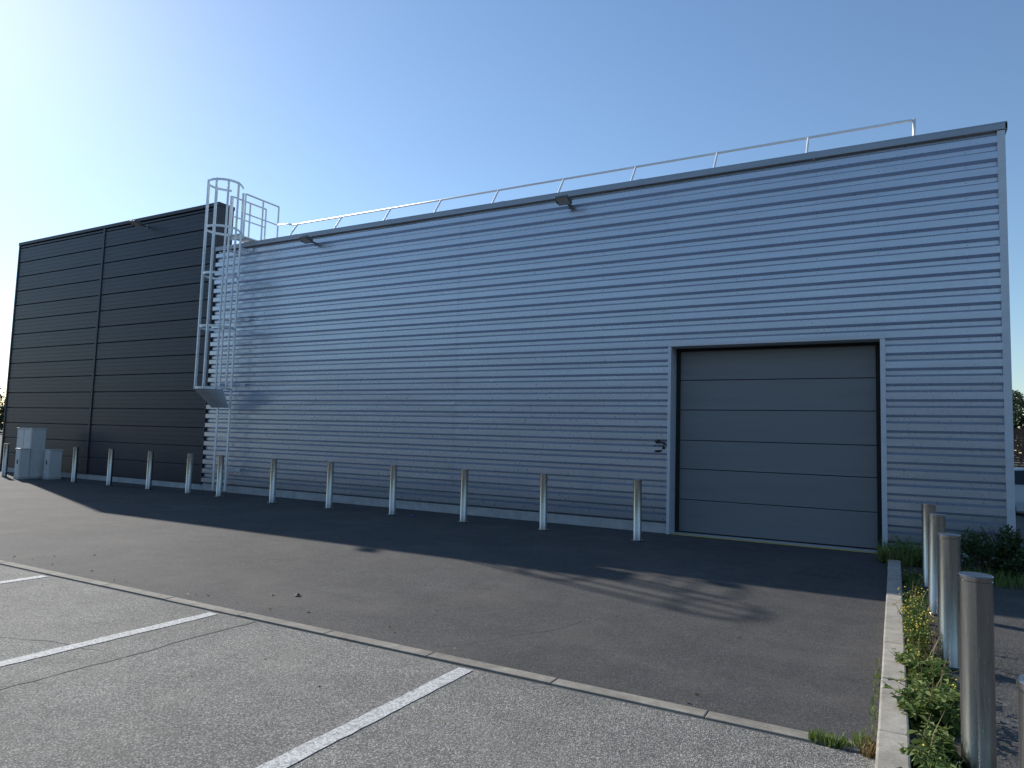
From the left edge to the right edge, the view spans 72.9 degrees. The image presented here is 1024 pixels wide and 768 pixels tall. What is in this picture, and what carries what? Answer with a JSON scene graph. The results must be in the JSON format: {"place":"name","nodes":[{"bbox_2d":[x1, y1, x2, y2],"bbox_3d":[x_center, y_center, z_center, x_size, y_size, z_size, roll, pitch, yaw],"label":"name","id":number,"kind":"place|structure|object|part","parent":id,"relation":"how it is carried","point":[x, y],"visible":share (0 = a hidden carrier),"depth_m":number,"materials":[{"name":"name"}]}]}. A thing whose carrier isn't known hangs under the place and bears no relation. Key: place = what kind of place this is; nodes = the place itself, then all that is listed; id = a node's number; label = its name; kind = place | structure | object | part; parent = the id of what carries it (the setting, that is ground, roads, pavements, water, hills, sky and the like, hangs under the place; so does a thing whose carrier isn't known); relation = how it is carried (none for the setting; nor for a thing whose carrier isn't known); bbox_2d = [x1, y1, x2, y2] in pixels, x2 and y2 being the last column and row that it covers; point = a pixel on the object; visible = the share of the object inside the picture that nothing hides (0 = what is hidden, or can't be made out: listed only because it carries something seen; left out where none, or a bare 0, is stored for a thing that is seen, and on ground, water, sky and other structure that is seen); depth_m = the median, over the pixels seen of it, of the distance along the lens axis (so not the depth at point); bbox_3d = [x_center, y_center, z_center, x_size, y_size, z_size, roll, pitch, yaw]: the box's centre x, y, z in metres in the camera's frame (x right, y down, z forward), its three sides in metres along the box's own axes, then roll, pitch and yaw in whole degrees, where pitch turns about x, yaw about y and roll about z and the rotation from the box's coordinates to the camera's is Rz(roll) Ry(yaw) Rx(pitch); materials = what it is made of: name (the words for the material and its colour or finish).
{"place":"outdoors","nodes":[
{"label":"outdoors","id":0,"kind":"place"},
{"bbox_2d":[0,430,1023,756],"bbox_3d":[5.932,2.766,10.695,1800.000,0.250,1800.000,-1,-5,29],"label":"ground","id":1,"kind":"structure","parent":0,"point":[1018,520],"depth_m":5.14,"materials":[{"name":"grey concrete"}]},
{"bbox_2d":[0,388,5,432],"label":"distant trees","id":2,"kind":"object","parent":1,"relation":"on","point":[2,408],"visible":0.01,"depth_m":109.34,"materials":[{"name":"green plant"}]},
{"bbox_2d":[0,202,234,489],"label":"charcoal warehouse block","id":3,"kind":"structure","parent":1,"relation":"on","point":[102,354],"depth_m":20.80,"materials":[{"name":"metal"}]},
{"bbox_2d":[129,220,148,228],"bbox_3d":[-10.931,-4.691,20.371,0.300,0.142,0.491,-1,-5,29],"label":"wall floodlight","id":4,"kind":"object","parent":3,"relation":"attached to","point":[135,223],"depth_m":20.24,"materials":[{"name":"grey metal"}]},
{"bbox_2d":[0,560,869,752],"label":"concrete edging","id":5,"kind":"object","parent":1,"relation":"on","point":[698,712],"visible":0.48,"depth_m":4.88,"materials":[{"name":"grey concrete"}]},
{"bbox_2d":[0,565,875,767],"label":"parking lot","id":6,"kind":"structure","parent":1,"relation":"on","point":[230,698],"depth_m":4.04,"materials":[{"name":"grey asphalt"}]},
{"bbox_2d":[0,575,472,767],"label":"parking bay lines","id":7,"kind":"object","parent":6,"relation":"on","point":[296,754],"visible":1,"depth_m":4.20,"materials":[{"name":"white paint"}]},
{"bbox_2d":[0,600,730,689],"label":"surface cracks","id":8,"kind":"object","parent":6,"relation":"on","point":[201,635],"visible":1,"depth_m":5.16,"materials":[{"name":"grey asphalt"}]},
{"bbox_2d":[0,471,887,742],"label":"access drive","id":9,"kind":"structure","parent":1,"relation":"on","point":[804,652],"depth_m":7.59,"materials":[{"name":"grey asphalt"}]},
{"bbox_2d":[0,443,8,476],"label":"steel bollard","id":10,"kind":"object","parent":9,"relation":"on","point":[5,460],"visible":1,"depth_m":21.02,"materials":[{"name":"silver metal"}]},
{"bbox_2d":[13,448,31,478],"bbox_3d":[-14.412,2.342,20.399,0.290,0.900,0.310,-1,-5,29],"label":"meter box","id":11,"kind":"object","parent":9,"relation":"on","point":[21,470],"visible":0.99,"depth_m":20.31,"materials":[{"name":"plastic"}]},
{"bbox_2d":[14,451,19,475],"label":"doors","id":12,"kind":"structure","parent":11,"relation":"in","point":[16,470],"depth_m":20.27,"materials":[{"name":"grey metal"}]},
{"bbox_2d":[13,428,46,478],"bbox_3d":[-14.536,2.078,20.917,0.840,1.500,0.450,-1,-5,29],"label":"utility cabinet","id":13,"kind":"object","parent":9,"relation":"on","point":[34,439],"visible":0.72,"depth_m":20.73,"materials":[{"name":"metal"}]},
{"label":"doors","id":14,"kind":"part","parent":13,"relation":"part of","materials":[{"name":"grey metal"}]},
{"bbox_2d":[42,449,63,479],"bbox_3d":[-13.701,2.396,20.683,0.320,0.880,0.400,-1,-5,29],"label":"meter box","id":15,"kind":"object","parent":9,"relation":"on","point":[52,463],"visible":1,"depth_m":20.57,"materials":[{"name":"plastic"}]},
{"bbox_2d":[43,452,49,475],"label":"doors","id":16,"kind":"structure","parent":15,"relation":"in","point":[45,472],"depth_m":20.52,"materials":[{"name":"grey metal"}]},
{"bbox_2d":[70,447,78,482],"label":"steel bollard","id":17,"kind":"object","parent":9,"relation":"on","point":[74,464],"visible":1,"depth_m":19.69,"materials":[{"name":"silver metal"}]},
{"bbox_2d":[104,449,114,485],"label":"steel bollard","id":18,"kind":"object","parent":9,"relation":"on","point":[110,467],"visible":1,"depth_m":18.97,"materials":[{"name":"silver metal"}]},
{"bbox_2d":[143,451,153,489],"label":"steel bollard","id":19,"kind":"object","parent":9,"relation":"on","point":[149,470],"visible":1,"depth_m":18.12,"materials":[{"name":"silver metal"}]},
{"bbox_2d":[183,453,193,493],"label":"steel bollard","id":20,"kind":"object","parent":9,"relation":"on","point":[189,473],"visible":1,"depth_m":17.33,"materials":[{"name":"silver metal"}]},
{"bbox_2d":[214,455,224,496],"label":"steel bollard","id":21,"kind":"object","parent":9,"relation":"on","point":[220,470],"visible":1,"depth_m":16.73,"materials":[{"name":"silver metal"}]},
{"bbox_2d":[267,458,276,503],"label":"steel bollard","id":22,"kind":"object","parent":9,"relation":"on","point":[273,476],"visible":1,"depth_m":15.62,"materials":[{"name":"silver metal"}]},
{"bbox_2d":[323,461,333,508],"bbox_3d":[-3.904,2.165,14.870,0.226,1.002,0.226,4,-5,-25],"label":"steel bollard","id":23,"kind":"object","parent":9,"relation":"on","point":[330,478],"visible":1,"depth_m":14.82,"materials":[{"name":"silver metal"}]},
{"bbox_2d":[13,519,740,721],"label":"fallen leaves","id":24,"kind":"object","parent":9,"relation":"on","point":[442,720],"visible":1,"depth_m":6.14,"materials":[{"name":"brown plant"}]},
{"bbox_2d":[386,465,397,515],"bbox_3d":[-2.410,2.145,14.044,0.226,1.002,0.226,1,-5,-1],"label":"steel bollard","id":25,"kind":"object","parent":9,"relation":"on","point":[392,493],"visible":1,"depth_m":13.99,"materials":[{"name":"silver metal"}]},
{"bbox_2d":[457,469,468,522],"bbox_3d":[-0.912,2.124,13.204,0.226,1.002,0.226,1,-4,6],"label":"steel bollard","id":26,"kind":"object","parent":9,"relation":"on","point":[464,495],"visible":1,"depth_m":13.15,"materials":[{"name":"silver metal"}]},
{"bbox_2d":[537,473,548,530],"bbox_3d":[0.562,2.104,12.390,0.226,1.002,0.226,1,-4,6],"label":"steel bollard","id":27,"kind":"object","parent":9,"relation":"on","point":[543,502],"visible":1,"depth_m":12.34,"materials":[{"name":"silver metal"}]},
{"bbox_2d":[630,479,643,541],"bbox_3d":[2.062,2.071,11.403,0.226,1.002,0.226,2,-4,-5],"label":"steel bollard","id":28,"kind":"object","parent":9,"relation":"on","point":[637,503],"visible":1,"depth_m":11.35,"materials":[{"name":"silver metal"}]},
{"bbox_2d":[807,657,880,758],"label":"grass tufts","id":29,"kind":"object","parent":9,"relation":"on","point":[865,745],"visible":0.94,"depth_m":3.76,"materials":[{"name":"green plant"}]},
{"bbox_2d":[201,121,1016,562],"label":"corrugated warehouse","id":30,"kind":"structure","parent":1,"relation":"on","point":[809,349],"depth_m":12.68,"materials":[{"name":"silver metal"}]},
{"bbox_2d":[194,177,279,490],"bbox_3d":[-7.264,-1.210,18.186,0.890,7.900,2.007,-1,-5,29],"label":"caged roof ladder","id":31,"kind":"object","parent":30,"relation":"attached to","point":[213,396],"visible":0.96,"depth_m":17.71,"materials":[{"name":"metal"}]},
{"bbox_2d":[298,235,317,245],"bbox_3d":[-4.937,-3.499,16.921,0.300,0.142,0.491,-1,-5,29],"label":"wall floodlight","id":32,"kind":"object","parent":30,"relation":"attached to","point":[305,239],"depth_m":16.77,"materials":[{"name":"grey metal"}]},
{"bbox_2d":[555,194,572,208],"bbox_3d":[1.061,-3.579,13.615,0.300,0.142,0.491,-1,-5,29],"label":"wall floodlight","id":33,"kind":"object","parent":30,"relation":"attached to","point":[564,199],"depth_m":13.48,"materials":[{"name":"grey metal"}]},
{"bbox_2d":[278,118,915,234],"bbox_3d":[0.269,-3.876,15.595,15.221,1.220,1.870,-1,-5,29],"label":"roof guardrail","id":34,"kind":"object","parent":30,"relation":"on","point":[913,120],"visible":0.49,"depth_m":13.77,"materials":[{"name":"white metal"}]},
{"bbox_2d":[679,345,877,548],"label":"sectional door panels","id":35,"kind":"structure","parent":30,"relation":"in","point":[831,411],"depth_m":11.91,"materials":[{"name":"grey metal"}]},
{"bbox_2d":[875,560,910,767],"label":"kerb","id":36,"kind":"structure","parent":1,"relation":"on","point":[893,725],"depth_m":4.46,"materials":[{"name":"concrete"}]},
{"bbox_2d":[871,535,922,567],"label":"wall weeds","id":37,"kind":"object","parent":1,"relation":"on","point":[911,556],"depth_m":9.85,"materials":[{"name":"green plant"}]},
{"bbox_2d":[881,568,962,767],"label":"flowering weeds","id":38,"kind":"object","parent":1,"relation":"on","point":[929,693],"visible":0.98,"depth_m":4.18,"materials":[{"name":"green plant"}]},
{"bbox_2d":[901,564,960,755],"bbox_3d":[-3.547,0.947,-6.823,0.248,0.001,40.000,-1,-5,29],"label":"planting strip","id":39,"kind":"object","parent":1,"relation":"on","point":[957,740],"depth_m":6.26,"materials":[{"name":"soil"}]},
{"bbox_2d":[922,566,1023,767],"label":"footpath","id":40,"kind":"structure","parent":1,"relation":"on","point":[1009,630],"depth_m":5.26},
{"bbox_2d":[920,503,935,588],"bbox_3d":[4.971,1.919,8.259,0.240,0.982,0.240,3,-5,-14],"label":"steel bollard","id":41,"kind":"object","parent":40,"relation":"on","point":[926,508],"visible":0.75,"depth_m":8.23,"materials":[{"name":"silver metal"}]},
{"bbox_2d":[928,513,945,616],"bbox_3d":[4.225,1.787,6.895,0.240,0.982,0.240,2,-4,10],"label":"steel bollard","id":42,"kind":"object","parent":40,"relation":"on","point":[936,523],"visible":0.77,"depth_m":6.86,"materials":[{"name":"silver metal"}]},
{"bbox_2d":[937,533,960,671],"bbox_3d":[3.297,1.626,5.229,0.240,0.982,0.240,5,-5,-39],"label":"steel bollard","id":43,"kind":"object","parent":40,"relation":"on","point":[948,557],"visible":0.76,"depth_m":5.18,"materials":[{"name":"silver metal"}]},
{"bbox_2d":[951,571,996,767],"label":"steel bollard","id":44,"kind":"object","parent":40,"relation":"on","point":[977,672],"visible":0.98,"depth_m":3.46,"materials":[{"name":"silver metal"}]},
{"bbox_2d":[1016,674,1023,767],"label":"steel bollard","id":45,"kind":"object","parent":40,"relation":"on","point":[1020,681],"visible":1,"depth_m":1.89,"materials":[{"name":"silver metal"}]},
{"bbox_2d":[960,524,1023,576],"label":"shrub","id":46,"kind":"object","parent":1,"relation":"on","point":[1007,548],"visible":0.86,"depth_m":8.86,"materials":[{"name":"green plant"}]},
{"bbox_2d":[961,559,1023,589],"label":"verge grass","id":47,"kind":"structure","parent":1,"relation":"on","point":[1000,580],"depth_m":8.45,"materials":[{"name":"green plant"}]},
{"bbox_2d":[1012,389,1023,447],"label":"deciduous tree","id":48,"kind":"object","parent":1,"relation":"on","point":[1016,407],"visible":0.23,"depth_m":48.42,"materials":[{"name":"green plant"}]},
{"bbox_2d":[1013,429,1023,466],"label":"slatted timber screen","id":49,"kind":"object","parent":1,"relation":"on","point":[1020,448],"depth_m":42.55,"materials":[{"name":"brown"}]},
{"bbox_2d":[1014,468,1023,512],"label":"parked car","id":50,"kind":"object","parent":1,"relation":"on","point":[1019,487],"visible":0.04,"depth_m":19.53,"materials":[{"name":"silver metal"}]},
{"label":"windows","id":51,"kind":"part","parent":50,"relation":"part of","materials":[{"name":"black glass"}]},
{"bbox_2d":[1014,400,1023,467],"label":"distant trees","id":52,"kind":"object","parent":1,"relation":"on","point":[1022,413],"visible":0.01,"depth_m":78.44,"materials":[{"name":"green plant"}]},
{"bbox_2d":[0,0,1023,455],"label":"sky","id":53,"kind":"structure","parent":0,"point":[112,111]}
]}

